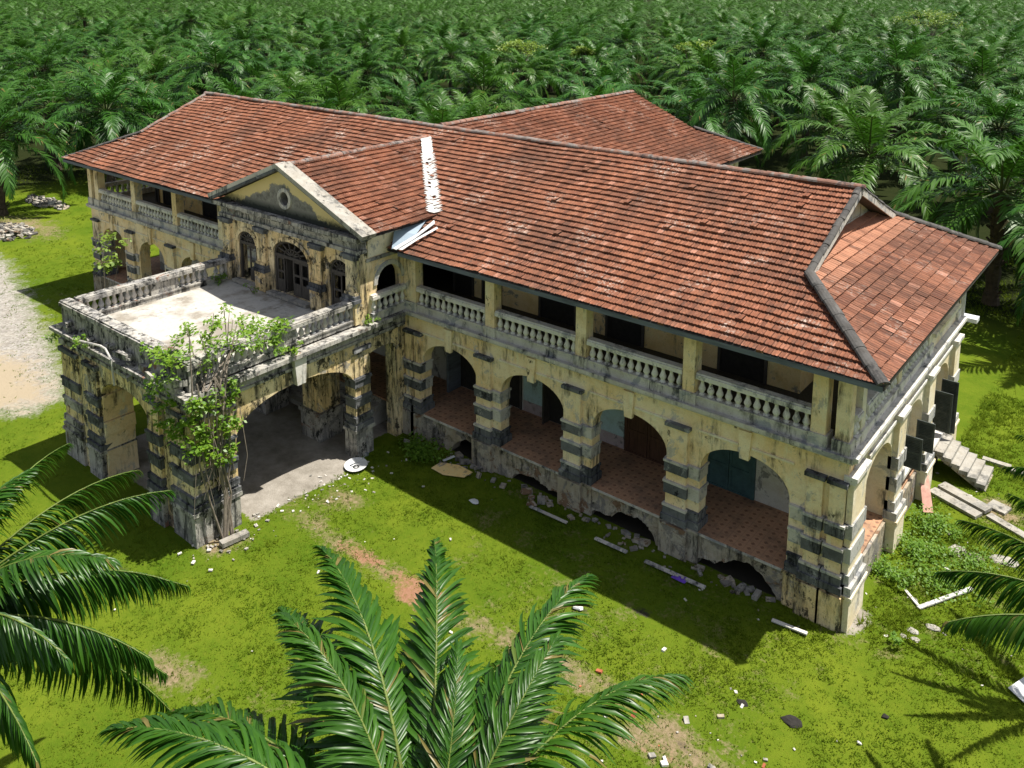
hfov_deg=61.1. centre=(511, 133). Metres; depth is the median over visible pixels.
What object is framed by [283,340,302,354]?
weed
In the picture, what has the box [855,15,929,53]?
oil palm
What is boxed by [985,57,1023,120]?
oil palm
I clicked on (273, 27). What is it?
oil palm
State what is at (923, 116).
oil palm
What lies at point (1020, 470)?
garden palm
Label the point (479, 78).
oil palm
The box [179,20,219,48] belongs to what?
oil palm
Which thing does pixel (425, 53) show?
oil palm
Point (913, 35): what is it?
oil palm
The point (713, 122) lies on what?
oil palm
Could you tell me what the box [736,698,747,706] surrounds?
tyre scrap
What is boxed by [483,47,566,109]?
oil palm
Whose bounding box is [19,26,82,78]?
oil palm
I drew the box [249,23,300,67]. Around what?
oil palm
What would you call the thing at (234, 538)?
lintel
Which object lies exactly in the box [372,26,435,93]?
oil palm
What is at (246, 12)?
oil palm
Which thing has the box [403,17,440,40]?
oil palm
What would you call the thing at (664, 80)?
oil palm
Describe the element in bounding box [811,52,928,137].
oil palm
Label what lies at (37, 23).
oil palm
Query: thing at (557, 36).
oil palm
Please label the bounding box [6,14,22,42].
oil palm
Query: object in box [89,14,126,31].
oil palm
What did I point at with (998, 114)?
oil palm
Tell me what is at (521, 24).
oil palm
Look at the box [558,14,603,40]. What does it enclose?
oil palm
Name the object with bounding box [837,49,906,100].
oil palm
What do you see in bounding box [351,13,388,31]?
oil palm
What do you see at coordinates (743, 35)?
oil palm
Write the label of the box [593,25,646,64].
oil palm
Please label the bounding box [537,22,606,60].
oil palm
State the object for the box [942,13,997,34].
oil palm
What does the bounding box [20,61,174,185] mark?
oil palm
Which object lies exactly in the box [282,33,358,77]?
oil palm
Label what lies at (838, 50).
oil palm
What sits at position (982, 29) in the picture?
oil palm
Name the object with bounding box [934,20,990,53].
oil palm
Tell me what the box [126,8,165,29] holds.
oil palm
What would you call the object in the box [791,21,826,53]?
oil palm
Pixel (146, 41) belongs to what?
oil palm
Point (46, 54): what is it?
oil palm
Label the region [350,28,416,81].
oil palm
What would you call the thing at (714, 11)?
oil palm
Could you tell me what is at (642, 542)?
litter
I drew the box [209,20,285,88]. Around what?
oil palm
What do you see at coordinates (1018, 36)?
oil palm
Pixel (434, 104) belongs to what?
oil palm
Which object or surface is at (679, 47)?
broadleaf tree
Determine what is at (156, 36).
oil palm
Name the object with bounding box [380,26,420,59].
oil palm
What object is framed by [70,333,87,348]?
weed
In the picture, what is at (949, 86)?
oil palm
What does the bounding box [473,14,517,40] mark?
oil palm
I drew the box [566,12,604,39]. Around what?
oil palm
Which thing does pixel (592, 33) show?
oil palm
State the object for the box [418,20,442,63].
oil palm
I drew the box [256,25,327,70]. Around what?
oil palm
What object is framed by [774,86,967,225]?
oil palm
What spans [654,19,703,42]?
oil palm
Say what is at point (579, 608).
stone
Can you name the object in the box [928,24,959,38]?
oil palm
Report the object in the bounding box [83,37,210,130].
oil palm
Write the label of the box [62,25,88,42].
oil palm
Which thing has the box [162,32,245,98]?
oil palm
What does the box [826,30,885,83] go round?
oil palm
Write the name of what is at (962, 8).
oil palm
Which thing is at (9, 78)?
oil palm
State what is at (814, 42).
oil palm
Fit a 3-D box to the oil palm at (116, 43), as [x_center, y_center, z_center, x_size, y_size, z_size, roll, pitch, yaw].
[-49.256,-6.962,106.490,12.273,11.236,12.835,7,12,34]
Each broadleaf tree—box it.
[492,39,547,93]
[567,45,595,86]
[674,39,716,57]
[892,8,966,38]
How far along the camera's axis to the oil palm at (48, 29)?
159.50 m
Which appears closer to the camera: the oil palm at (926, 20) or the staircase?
the staircase
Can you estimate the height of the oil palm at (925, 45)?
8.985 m
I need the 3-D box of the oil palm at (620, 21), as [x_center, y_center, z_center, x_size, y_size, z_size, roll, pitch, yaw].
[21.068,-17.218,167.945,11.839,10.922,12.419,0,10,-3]
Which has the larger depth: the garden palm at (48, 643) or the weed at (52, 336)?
the weed at (52, 336)
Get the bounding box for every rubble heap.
[0,222,37,241]
[25,194,69,210]
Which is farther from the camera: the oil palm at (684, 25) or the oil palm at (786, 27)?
the oil palm at (684, 25)
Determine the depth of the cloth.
25.19 m
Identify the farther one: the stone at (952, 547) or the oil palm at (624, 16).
the oil palm at (624, 16)
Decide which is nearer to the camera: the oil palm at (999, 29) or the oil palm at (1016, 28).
the oil palm at (999, 29)
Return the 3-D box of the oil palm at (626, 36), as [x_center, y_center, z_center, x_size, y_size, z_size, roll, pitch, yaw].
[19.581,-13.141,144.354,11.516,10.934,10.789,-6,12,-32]
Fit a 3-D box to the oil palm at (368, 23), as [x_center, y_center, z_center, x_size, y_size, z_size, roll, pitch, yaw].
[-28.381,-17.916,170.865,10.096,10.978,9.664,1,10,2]
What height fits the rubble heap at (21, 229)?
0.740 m
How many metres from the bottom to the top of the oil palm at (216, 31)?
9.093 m
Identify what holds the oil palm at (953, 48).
on the ground at (284, 456)
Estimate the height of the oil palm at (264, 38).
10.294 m
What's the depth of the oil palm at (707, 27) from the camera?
198.42 m
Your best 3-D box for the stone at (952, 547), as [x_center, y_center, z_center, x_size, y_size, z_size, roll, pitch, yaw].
[13.681,12.789,26.561,0.578,0.098,0.641,-6,11,-30]
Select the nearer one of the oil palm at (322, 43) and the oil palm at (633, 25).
the oil palm at (322, 43)
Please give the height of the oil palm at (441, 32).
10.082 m
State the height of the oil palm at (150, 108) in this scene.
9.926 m
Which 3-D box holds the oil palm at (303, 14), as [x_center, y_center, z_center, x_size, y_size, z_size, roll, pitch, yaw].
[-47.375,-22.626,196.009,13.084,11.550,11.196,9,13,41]
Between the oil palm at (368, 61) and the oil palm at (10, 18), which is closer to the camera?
the oil palm at (368, 61)
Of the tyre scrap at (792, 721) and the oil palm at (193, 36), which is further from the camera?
the oil palm at (193, 36)
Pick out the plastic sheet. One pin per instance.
(1016, 689)
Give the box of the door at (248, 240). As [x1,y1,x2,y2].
[240,231,256,280]
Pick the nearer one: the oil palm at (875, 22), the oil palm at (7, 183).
the oil palm at (7, 183)
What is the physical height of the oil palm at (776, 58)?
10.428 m
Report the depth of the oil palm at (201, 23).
205.98 m
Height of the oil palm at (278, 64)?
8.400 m
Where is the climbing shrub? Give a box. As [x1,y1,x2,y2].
[139,311,294,538]
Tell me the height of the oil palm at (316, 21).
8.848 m
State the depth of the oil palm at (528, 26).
167.93 m
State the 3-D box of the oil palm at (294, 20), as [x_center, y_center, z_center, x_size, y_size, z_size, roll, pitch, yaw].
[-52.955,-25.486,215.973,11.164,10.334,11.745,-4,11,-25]
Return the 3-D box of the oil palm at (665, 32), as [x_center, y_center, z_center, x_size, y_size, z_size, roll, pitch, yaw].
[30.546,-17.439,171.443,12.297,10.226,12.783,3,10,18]
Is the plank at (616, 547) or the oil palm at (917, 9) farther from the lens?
the oil palm at (917, 9)
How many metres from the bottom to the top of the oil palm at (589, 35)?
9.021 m
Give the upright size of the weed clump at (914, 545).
0.641 m
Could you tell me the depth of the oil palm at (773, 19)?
201.44 m
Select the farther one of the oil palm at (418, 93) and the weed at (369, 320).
the oil palm at (418, 93)
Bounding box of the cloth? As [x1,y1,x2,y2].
[671,573,685,582]
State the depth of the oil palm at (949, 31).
167.97 m
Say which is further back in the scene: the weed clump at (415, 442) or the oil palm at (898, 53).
the oil palm at (898, 53)
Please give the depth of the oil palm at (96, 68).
87.51 m
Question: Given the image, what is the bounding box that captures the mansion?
[48,90,1002,632]
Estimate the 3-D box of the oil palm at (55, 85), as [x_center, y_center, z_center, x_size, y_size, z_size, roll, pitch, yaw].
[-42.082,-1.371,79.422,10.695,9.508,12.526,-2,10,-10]
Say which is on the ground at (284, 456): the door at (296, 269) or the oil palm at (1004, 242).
the oil palm at (1004, 242)
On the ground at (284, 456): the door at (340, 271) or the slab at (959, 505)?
the slab at (959, 505)
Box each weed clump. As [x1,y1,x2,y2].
[398,431,432,453]
[399,436,451,464]
[868,552,919,589]
[881,527,956,568]
[904,502,971,544]
[904,544,994,615]
[940,542,1015,573]
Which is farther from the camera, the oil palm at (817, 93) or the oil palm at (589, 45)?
the oil palm at (589, 45)
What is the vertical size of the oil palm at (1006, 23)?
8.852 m
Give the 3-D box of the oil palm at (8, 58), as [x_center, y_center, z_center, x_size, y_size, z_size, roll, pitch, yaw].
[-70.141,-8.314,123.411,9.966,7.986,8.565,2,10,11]
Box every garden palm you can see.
[0,443,190,767]
[95,537,693,767]
[932,493,1023,656]
[999,435,1023,506]
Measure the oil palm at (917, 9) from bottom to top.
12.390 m
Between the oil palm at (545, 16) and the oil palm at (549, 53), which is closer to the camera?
the oil palm at (549, 53)
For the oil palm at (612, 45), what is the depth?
132.45 m
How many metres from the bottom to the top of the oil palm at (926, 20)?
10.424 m
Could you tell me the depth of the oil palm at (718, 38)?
175.61 m
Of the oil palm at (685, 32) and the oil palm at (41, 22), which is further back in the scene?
the oil palm at (41, 22)
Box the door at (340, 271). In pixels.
[331,259,344,304]
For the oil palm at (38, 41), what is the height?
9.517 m
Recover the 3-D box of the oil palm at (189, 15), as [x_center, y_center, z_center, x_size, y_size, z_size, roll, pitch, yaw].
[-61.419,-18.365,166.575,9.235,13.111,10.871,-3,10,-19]
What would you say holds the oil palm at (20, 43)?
on the ground at (284, 456)
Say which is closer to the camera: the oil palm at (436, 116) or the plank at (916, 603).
the plank at (916, 603)
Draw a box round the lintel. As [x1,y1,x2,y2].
[219,529,249,547]
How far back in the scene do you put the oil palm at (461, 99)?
73.44 m
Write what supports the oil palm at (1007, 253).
on the ground at (284, 456)
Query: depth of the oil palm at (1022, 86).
82.33 m
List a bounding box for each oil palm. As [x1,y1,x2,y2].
[0,8,29,61]
[0,15,33,50]
[0,25,25,84]
[0,28,51,75]
[0,33,96,132]
[0,48,50,102]
[0,58,53,127]
[0,70,100,169]
[0,80,100,215]
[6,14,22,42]
[10,17,54,47]
[12,31,61,69]
[16,36,104,106]
[19,15,58,35]
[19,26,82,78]
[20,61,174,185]
[31,24,82,62]
[36,20,89,52]
[50,54,154,133]
[57,3,114,34]
[57,30,159,108]
[59,31,115,70]
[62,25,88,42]
[71,21,136,49]
[73,50,139,82]
[81,17,142,48]
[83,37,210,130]
[84,72,201,147]
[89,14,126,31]
[99,35,153,70]
[107,26,148,57]
[110,20,149,53]
[121,12,161,37]
[124,36,185,73]
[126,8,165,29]
[126,26,184,76]
[126,68,188,104]
[135,18,196,65]
[143,17,181,42]
[149,17,187,45]
[154,27,282,112]
[162,28,238,93]
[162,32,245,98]
[165,3,215,69]
[175,70,308,104]
[177,15,217,47]
[177,27,234,64]
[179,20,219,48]
[195,13,256,40]
[195,18,234,40]
[195,32,254,75]
[196,26,244,74]
[203,50,313,102]
[208,12,244,30]
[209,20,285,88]
[223,4,277,59]
[234,21,296,71]
[238,67,356,108]
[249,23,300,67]
[250,11,281,40]
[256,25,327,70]
[258,24,299,58]
[259,51,304,96]
[264,42,353,102]
[274,7,326,42]
[275,13,312,40]
[281,18,344,59]
[281,71,370,111]
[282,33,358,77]
[289,69,410,119]
[299,18,331,42]
[302,46,358,93]
[315,17,358,57]
[320,98,378,111]
[323,33,358,75]
[325,40,408,113]
[328,21,395,72]
[346,14,392,43]
[348,25,394,42]
[349,77,458,122]
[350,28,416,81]
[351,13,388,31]
[362,49,425,104]
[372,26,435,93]
[372,88,479,123]
[376,14,413,48]
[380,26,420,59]
[388,25,431,70]
[389,89,461,120]
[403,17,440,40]
[405,36,458,85]
[410,23,477,76]
[413,27,491,100]
[417,51,547,114]
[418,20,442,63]
[424,89,531,121]
[428,18,459,28]
[432,35,501,100]
[437,13,473,39]
[442,16,488,71]
[455,20,505,57]
[461,26,539,91]
[463,20,513,44]
[470,80,553,111]
[471,34,525,73]
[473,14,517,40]
[482,38,528,83]
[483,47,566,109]
[497,15,550,41]
[497,23,546,57]
[497,48,589,104]
[510,9,556,36]
[511,43,573,97]
[513,25,587,91]
[515,12,558,41]
[519,11,571,36]
[525,36,580,67]
[527,71,658,105]
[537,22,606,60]
[537,82,622,101]
[545,19,607,67]
[551,39,632,88]
[553,55,666,107]
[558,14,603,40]
[562,23,600,58]
[563,46,646,92]
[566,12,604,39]
[574,43,654,92]
[586,23,603,45]
[592,15,652,63]
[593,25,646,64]
[594,22,661,81]
[594,31,653,67]
[595,13,652,53]
[622,19,652,44]
[633,33,734,104]
[637,35,676,86]
[639,19,693,62]
[640,36,677,77]
[641,40,709,91]
[642,53,723,125]
[643,75,784,168]
[645,9,693,46]
[647,24,724,68]
[651,39,778,128]
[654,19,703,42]
[659,50,801,155]
[660,18,700,32]
[673,13,698,30]
[696,7,728,41]
[696,9,744,29]
[696,13,731,49]
[698,18,752,56]
[700,11,748,47]
[701,17,788,82]
[703,22,760,55]
[711,15,788,63]
[717,19,811,109]
[733,9,775,25]
[736,47,845,133]
[742,65,829,130]
[746,15,796,44]
[746,37,879,158]
[751,13,792,36]
[755,22,813,49]
[757,82,914,178]
[768,36,827,76]
[770,33,842,95]
[774,12,820,36]
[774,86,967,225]
[786,21,810,47]
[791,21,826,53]
[799,13,866,52]
[803,11,864,45]
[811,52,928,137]
[815,39,871,96]
[816,6,873,31]
[820,25,883,71]
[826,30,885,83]
[832,30,962,153]
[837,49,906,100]
[839,36,891,71]
[843,24,879,40]
[846,17,878,39]
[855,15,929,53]
[857,13,894,41]
[865,115,1023,305]
[869,26,907,38]
[875,38,970,113]
[877,67,1023,181]
[879,76,967,134]
[882,35,953,102]
[884,24,944,50]
[891,3,953,33]
[896,35,947,71]
[906,15,952,33]
[907,24,944,62]
[911,86,1023,213]
[912,37,1023,125]
[925,29,979,71]
[925,35,980,95]
[926,24,991,77]
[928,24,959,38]
[933,3,984,32]
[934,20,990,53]
[935,115,1023,266]
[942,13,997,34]
[955,30,1023,86]
[965,27,1023,86]
[970,24,1002,43]
[971,27,1015,45]
[974,21,1023,39]
[974,81,1023,145]
[976,27,1023,92]
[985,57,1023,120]
[990,19,1012,32]
[996,15,1023,35]
[997,164,1023,325]
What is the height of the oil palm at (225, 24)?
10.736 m
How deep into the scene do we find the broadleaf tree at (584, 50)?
109.85 m
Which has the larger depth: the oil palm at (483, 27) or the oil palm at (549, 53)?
the oil palm at (483, 27)
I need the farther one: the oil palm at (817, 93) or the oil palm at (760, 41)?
the oil palm at (760, 41)
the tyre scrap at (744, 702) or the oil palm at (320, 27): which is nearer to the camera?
the tyre scrap at (744, 702)
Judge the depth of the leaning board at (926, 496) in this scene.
28.81 m
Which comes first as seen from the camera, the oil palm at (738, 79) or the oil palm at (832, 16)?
the oil palm at (738, 79)
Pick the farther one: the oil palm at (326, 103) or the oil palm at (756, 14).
the oil palm at (756, 14)
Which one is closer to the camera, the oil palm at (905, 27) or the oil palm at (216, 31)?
the oil palm at (216, 31)
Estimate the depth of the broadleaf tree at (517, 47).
111.34 m
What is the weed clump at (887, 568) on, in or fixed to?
on the ground at (284, 456)
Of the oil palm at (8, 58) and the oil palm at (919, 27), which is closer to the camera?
the oil palm at (8, 58)
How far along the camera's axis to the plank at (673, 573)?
25.40 m
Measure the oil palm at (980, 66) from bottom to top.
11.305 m
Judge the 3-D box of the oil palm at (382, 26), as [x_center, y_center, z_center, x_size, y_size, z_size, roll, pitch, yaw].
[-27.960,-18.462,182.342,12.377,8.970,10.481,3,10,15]
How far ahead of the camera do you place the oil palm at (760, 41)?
117.35 m
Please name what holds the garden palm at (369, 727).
on the ground at (284, 456)
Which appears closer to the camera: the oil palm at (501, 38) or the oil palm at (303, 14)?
the oil palm at (501, 38)
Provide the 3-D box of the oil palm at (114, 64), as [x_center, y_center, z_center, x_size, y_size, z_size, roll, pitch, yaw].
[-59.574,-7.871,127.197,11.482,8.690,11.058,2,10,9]
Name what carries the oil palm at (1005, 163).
on the ground at (284, 456)
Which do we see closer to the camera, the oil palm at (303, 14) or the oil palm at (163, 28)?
the oil palm at (163, 28)
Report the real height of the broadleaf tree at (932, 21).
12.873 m
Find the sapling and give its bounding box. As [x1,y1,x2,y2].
[91,230,131,305]
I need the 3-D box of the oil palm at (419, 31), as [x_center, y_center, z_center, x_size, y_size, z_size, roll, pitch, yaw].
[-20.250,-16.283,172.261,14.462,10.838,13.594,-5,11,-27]
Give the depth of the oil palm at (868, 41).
137.40 m
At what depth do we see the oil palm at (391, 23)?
191.69 m
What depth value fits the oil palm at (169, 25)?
212.56 m
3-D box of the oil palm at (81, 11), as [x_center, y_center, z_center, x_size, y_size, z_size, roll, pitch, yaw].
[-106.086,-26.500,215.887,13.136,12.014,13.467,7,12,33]
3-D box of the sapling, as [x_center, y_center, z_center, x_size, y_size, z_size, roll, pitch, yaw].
[-19.316,7.365,41.728,2.565,5.378,1.786,8,13,38]
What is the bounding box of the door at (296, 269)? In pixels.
[274,242,309,300]
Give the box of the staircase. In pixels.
[934,433,993,491]
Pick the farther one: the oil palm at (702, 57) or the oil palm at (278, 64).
the oil palm at (278, 64)
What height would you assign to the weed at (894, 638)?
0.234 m
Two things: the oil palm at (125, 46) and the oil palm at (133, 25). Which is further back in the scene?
the oil palm at (133, 25)
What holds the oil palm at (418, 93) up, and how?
on the ground at (284, 456)
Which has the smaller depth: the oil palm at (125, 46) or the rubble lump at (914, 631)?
the rubble lump at (914, 631)
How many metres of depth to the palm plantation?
307.58 m
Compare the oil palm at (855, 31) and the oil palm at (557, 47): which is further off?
the oil palm at (855, 31)
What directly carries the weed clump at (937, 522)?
on the ground at (284, 456)
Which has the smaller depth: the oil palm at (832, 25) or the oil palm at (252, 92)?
the oil palm at (252, 92)
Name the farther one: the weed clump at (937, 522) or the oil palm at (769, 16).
the oil palm at (769, 16)
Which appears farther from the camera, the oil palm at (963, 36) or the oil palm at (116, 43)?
the oil palm at (963, 36)
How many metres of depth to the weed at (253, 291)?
34.02 m
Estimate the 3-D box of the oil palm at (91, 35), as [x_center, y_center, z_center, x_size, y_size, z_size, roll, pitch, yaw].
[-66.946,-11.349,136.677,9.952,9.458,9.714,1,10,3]
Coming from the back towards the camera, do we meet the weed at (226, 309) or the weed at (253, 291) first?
the weed at (253, 291)
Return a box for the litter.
[114,438,1012,767]
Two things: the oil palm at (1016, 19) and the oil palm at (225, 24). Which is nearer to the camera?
the oil palm at (225, 24)
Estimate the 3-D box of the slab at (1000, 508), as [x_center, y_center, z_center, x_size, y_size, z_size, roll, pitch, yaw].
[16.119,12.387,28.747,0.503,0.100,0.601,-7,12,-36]
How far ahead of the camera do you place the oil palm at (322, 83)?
95.38 m
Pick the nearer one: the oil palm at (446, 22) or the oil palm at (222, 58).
the oil palm at (222, 58)
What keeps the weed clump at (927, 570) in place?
on the ground at (284, 456)
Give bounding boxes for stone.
[573,606,582,610]
[948,544,966,557]
[990,554,1018,567]
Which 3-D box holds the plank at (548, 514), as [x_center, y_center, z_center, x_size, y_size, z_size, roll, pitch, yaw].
[1.176,12.389,28.243,1.481,0.050,0.100,8,12,37]
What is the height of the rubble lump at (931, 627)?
0.108 m
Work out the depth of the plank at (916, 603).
24.44 m
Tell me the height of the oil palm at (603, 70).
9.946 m
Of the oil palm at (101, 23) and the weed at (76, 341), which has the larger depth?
the oil palm at (101, 23)
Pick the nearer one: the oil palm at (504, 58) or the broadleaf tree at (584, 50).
the broadleaf tree at (584, 50)
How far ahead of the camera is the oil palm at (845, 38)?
163.06 m
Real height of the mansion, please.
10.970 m
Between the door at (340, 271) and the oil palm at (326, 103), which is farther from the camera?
the oil palm at (326, 103)
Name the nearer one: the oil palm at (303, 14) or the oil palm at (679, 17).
the oil palm at (303, 14)
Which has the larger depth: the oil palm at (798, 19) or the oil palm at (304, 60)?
the oil palm at (798, 19)
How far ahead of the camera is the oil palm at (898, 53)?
86.47 m
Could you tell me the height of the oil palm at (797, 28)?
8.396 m
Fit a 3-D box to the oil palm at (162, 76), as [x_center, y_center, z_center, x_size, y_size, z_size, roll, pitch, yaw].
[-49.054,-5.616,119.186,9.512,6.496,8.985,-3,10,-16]
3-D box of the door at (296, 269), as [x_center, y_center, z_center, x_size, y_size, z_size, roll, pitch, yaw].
[-8.157,5.224,33.773,2.160,2.320,0.980,8,13,38]
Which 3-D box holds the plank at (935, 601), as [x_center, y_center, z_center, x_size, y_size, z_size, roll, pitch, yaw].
[12.212,13.080,24.450,2.055,0.055,0.120,-4,11,-22]
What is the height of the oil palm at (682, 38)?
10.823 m
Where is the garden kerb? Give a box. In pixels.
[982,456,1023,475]
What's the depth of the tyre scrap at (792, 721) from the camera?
20.38 m
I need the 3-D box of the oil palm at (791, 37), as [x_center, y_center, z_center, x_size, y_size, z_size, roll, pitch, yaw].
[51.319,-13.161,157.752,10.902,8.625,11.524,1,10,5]
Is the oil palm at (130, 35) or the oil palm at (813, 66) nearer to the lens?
the oil palm at (813, 66)
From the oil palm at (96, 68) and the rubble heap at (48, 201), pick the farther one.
the oil palm at (96, 68)
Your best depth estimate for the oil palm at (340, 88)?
75.32 m
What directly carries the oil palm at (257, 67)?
on the ground at (284, 456)
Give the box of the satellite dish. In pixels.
[344,452,368,471]
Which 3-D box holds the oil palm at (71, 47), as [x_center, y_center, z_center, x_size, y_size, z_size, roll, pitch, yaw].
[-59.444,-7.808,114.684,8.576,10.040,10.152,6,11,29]
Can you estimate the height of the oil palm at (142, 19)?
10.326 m
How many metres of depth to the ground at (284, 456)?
25.27 m
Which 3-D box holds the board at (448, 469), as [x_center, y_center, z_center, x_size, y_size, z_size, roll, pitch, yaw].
[-2.136,11.912,30.724,1.536,0.140,0.553,3,10,17]
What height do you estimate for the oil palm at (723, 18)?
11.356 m
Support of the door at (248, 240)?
in the mansion
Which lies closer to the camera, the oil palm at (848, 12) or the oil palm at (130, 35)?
the oil palm at (130, 35)
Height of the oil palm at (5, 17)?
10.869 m
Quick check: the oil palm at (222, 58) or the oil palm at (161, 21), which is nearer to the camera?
the oil palm at (222, 58)
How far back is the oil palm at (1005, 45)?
117.90 m
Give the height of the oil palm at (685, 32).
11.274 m
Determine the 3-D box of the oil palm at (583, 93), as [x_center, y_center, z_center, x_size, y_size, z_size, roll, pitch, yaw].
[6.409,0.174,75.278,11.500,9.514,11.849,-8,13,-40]
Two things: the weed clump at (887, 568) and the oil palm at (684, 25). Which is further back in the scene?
the oil palm at (684, 25)
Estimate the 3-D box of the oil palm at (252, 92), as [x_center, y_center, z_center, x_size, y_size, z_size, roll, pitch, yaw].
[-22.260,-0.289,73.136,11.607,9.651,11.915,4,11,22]
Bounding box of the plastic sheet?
[1008,677,1023,702]
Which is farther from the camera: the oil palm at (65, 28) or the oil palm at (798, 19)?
the oil palm at (798, 19)
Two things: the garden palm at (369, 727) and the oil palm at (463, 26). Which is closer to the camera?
the garden palm at (369, 727)
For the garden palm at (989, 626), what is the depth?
15.89 m
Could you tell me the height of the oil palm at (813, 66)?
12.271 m
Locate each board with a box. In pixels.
[431,462,472,477]
[920,476,932,512]
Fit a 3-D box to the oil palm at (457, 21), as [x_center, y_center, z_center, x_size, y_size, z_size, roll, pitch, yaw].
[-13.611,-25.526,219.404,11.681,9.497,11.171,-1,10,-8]
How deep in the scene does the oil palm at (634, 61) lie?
155.89 m
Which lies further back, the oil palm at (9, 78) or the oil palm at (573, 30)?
the oil palm at (573, 30)
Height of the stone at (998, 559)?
0.094 m
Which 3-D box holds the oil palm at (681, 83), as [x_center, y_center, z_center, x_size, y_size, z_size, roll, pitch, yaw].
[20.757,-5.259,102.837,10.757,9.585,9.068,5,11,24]
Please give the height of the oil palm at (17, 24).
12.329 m
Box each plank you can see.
[529,505,567,523]
[594,537,627,553]
[644,559,705,588]
[771,618,807,635]
[904,590,918,605]
[917,587,971,608]
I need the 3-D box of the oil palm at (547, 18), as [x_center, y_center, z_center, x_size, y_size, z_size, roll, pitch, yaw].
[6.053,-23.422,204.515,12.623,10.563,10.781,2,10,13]
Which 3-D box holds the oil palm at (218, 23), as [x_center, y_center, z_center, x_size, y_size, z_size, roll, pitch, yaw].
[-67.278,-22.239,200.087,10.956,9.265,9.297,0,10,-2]
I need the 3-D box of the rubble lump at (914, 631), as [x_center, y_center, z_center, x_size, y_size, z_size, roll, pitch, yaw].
[10.749,13.338,23.270,0.311,0.081,0.261,8,13,38]
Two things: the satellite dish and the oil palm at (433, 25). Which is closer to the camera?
the satellite dish
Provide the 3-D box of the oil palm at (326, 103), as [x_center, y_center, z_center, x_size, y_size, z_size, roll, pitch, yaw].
[-15.158,1.581,66.759,12.777,9.553,10.754,1,10,6]
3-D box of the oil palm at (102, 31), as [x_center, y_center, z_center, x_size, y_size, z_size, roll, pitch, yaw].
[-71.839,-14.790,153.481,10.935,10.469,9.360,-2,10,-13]
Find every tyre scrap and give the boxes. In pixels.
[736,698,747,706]
[781,715,801,727]
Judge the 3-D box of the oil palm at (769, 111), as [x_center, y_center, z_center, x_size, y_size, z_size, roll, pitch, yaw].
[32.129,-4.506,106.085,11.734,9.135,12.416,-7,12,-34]
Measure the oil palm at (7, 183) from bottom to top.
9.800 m
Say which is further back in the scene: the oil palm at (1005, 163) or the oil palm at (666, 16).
the oil palm at (666, 16)
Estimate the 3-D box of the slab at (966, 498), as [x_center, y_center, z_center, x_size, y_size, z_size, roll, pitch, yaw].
[15.214,12.244,29.200,0.404,0.136,1.702,-5,11,-29]
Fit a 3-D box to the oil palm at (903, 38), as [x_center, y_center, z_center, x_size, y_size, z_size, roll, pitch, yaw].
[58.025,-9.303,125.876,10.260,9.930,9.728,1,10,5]
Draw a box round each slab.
[930,487,981,518]
[937,482,991,513]
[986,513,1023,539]
[988,499,1011,515]
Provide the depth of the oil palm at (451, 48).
111.48 m
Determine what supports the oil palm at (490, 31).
on the ground at (284, 456)
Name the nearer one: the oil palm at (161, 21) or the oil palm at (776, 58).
the oil palm at (776, 58)
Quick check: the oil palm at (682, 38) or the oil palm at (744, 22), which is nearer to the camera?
the oil palm at (682, 38)
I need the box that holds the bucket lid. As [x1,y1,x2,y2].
[469,498,478,503]
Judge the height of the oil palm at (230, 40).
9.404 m
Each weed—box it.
[41,333,59,343]
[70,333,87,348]
[209,273,227,285]
[218,303,233,340]
[243,283,258,293]
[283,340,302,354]
[363,314,380,324]
[888,630,903,645]
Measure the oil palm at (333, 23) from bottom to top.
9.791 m
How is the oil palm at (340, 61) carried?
on the ground at (284, 456)
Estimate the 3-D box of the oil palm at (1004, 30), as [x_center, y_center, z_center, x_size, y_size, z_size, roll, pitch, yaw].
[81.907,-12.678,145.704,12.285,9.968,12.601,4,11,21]
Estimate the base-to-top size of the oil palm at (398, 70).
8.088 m
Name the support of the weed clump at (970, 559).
on the ground at (284, 456)
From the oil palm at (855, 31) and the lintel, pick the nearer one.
the lintel
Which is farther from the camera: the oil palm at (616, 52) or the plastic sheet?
the oil palm at (616, 52)
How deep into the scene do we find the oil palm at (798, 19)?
218.44 m
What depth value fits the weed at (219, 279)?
35.25 m
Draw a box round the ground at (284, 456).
[0,0,1023,767]
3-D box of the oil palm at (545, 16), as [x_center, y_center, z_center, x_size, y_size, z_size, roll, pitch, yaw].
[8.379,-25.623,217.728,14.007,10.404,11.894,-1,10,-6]
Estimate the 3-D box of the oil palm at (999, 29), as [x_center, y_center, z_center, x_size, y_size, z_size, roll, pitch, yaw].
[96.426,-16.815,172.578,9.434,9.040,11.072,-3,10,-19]
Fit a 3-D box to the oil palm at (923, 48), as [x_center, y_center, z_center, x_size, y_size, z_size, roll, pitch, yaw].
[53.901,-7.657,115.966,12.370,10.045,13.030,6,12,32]
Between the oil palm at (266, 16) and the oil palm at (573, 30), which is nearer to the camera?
the oil palm at (573, 30)
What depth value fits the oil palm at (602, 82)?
86.43 m
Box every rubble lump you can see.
[908,627,918,634]
[925,623,940,631]
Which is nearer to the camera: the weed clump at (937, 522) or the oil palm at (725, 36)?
the weed clump at (937, 522)
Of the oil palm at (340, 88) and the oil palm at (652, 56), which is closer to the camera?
the oil palm at (340, 88)
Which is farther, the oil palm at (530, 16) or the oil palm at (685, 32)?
the oil palm at (530, 16)
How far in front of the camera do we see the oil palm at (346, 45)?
157.20 m

